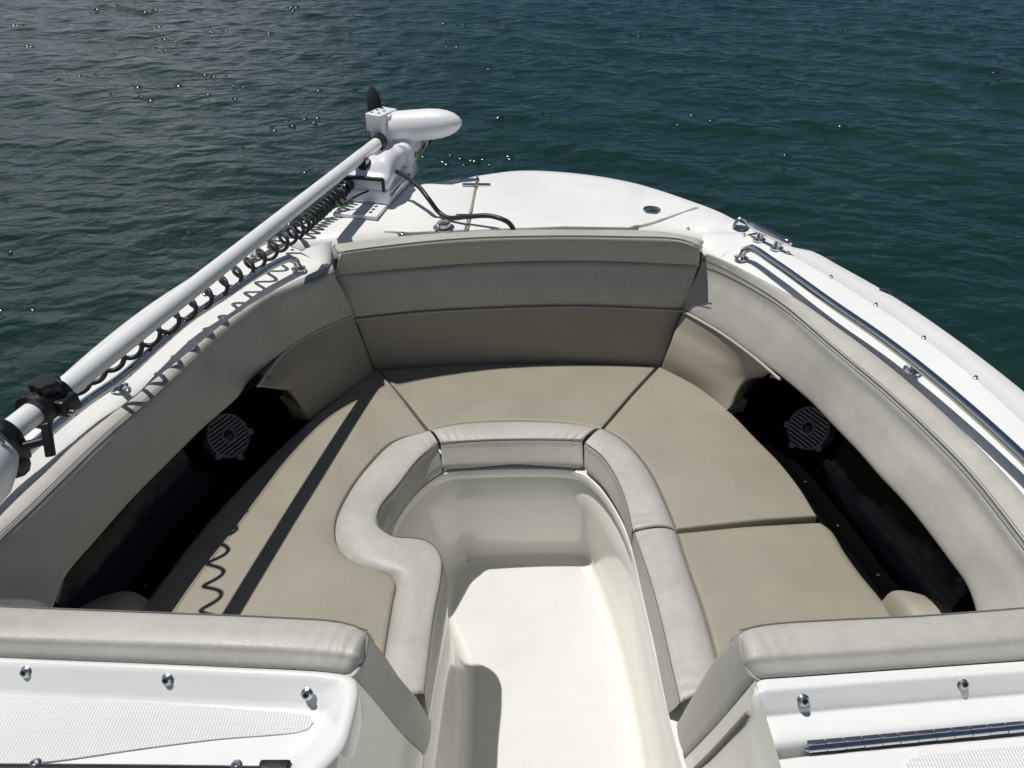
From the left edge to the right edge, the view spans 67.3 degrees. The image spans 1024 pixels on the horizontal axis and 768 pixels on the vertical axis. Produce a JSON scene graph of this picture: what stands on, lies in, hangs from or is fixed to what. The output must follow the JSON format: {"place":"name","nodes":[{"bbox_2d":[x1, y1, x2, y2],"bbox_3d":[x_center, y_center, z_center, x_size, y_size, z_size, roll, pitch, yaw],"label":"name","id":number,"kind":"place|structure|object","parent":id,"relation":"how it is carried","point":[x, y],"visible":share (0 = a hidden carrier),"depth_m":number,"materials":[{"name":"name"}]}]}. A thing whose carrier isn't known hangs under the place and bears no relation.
{"place":"outdoors","nodes":[
{"label":"outdoors","id":0,"kind":"place"},
{"bbox_2d":[0,0,1023,418],"bbox_3d":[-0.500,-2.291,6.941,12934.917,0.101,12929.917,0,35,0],"label":"water","id":1,"kind":"structure","parent":0,"point":[152,150],"depth_m":7.09,"materials":[{"name":"teal liquid"}]},
{"bbox_2d":[0,171,1023,767],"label":"motorboat","id":2,"kind":"object","parent":1,"relation":"on","point":[546,657],"visible":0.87,"depth_m":1.96,"materials":[{"name":"white plastic"}]},
{"bbox_2d":[77,591,148,610],"bbox_3d":[-0.917,0.570,1.726,0.202,0.206,0.137,-8,36,-11],"label":"corner pad","id":3,"kind":"object","parent":2,"relation":"attached to","point":[128,600],"visible":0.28,"depth_m":1.71,"materials":[{"name":"beige leather"}]},
{"bbox_2d":[0,264,373,607],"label":"coaming pad","id":4,"kind":"object","parent":2,"relation":"attached to","point":[299,342],"visible":0.96,"depth_m":1.81,"materials":[{"name":"beige leather"}]},
{"bbox_2d":[0,605,430,755],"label":"bulkhead pad","id":5,"kind":"object","parent":2,"relation":"attached to","point":[226,640],"visible":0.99,"depth_m":1.24,"materials":[{"name":"grey leather"}]},
{"bbox_2d":[0,86,514,503],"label":"trolling motor","id":6,"kind":"object","parent":2,"relation":"on","point":[377,172],"visible":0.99,"depth_m":2.05,"materials":[{"name":"white paint"}]},
{"bbox_2d":[145,369,449,717],"bbox_3d":[-0.504,0.322,2.063,0.708,0.091,1.231,0,35,0],"label":"seat cushion","id":7,"kind":"object","parent":2,"relation":"on","point":[301,523],"visible":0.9,"depth_m":1.89,"materials":[{"name":"beige leather"}]},
{"bbox_2d":[379,364,655,468],"bbox_3d":[0.021,0.083,2.404,0.922,0.089,0.457,0,35,0],"label":"seat cushion","id":8,"kind":"object","parent":2,"relation":"on","point":[472,416],"visible":0.98,"depth_m":2.37,"materials":[{"name":"beige leather"}]},
{"bbox_2d":[333,230,703,370],"bbox_3d":[0.023,-0.253,2.455,1.132,0.478,0.215,-1,35,-2],"label":"bow backrest","id":9,"kind":"object","parent":2,"relation":"attached to","point":[602,297],"visible":0.96,"depth_m":2.43,"materials":[{"name":"beige leather"}]},
{"bbox_2d":[584,367,816,542],"bbox_3d":[0.462,0.191,2.240,0.506,0.090,0.750,-9,36,-13],"label":"seat cushion","id":10,"kind":"object","parent":2,"relation":"on","point":[671,451],"visible":1,"depth_m":2.13,"materials":[{"name":"beige leather"}]},
{"bbox_2d":[631,523,889,713],"bbox_3d":[0.593,0.524,1.789,0.564,0.098,0.484,-2,35,-3],"label":"seat cushion","id":11,"kind":"object","parent":2,"relation":"on","point":[707,595],"visible":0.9,"depth_m":1.79,"materials":[{"name":"beige leather"}]},
{"bbox_2d":[661,254,1023,610],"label":"coaming pad","id":12,"kind":"object","parent":2,"relation":"attached to","point":[739,333],"visible":0.94,"depth_m":1.82,"materials":[{"name":"beige leather"}]},
{"bbox_2d":[677,607,1023,756],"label":"bulkhead pad","id":13,"kind":"object","parent":2,"relation":"attached to","point":[745,659],"visible":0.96,"depth_m":1.24,"materials":[{"name":"grey leather"}]},
{"bbox_2d":[882,590,952,615],"bbox_3d":[0.926,0.566,1.732,0.147,0.206,0.154,0,35,0],"label":"corner pad","id":14,"kind":"object","parent":2,"relation":"attached to","point":[901,603],"visible":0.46,"depth_m":1.70,"materials":[{"name":"beige leather"}]}
]}

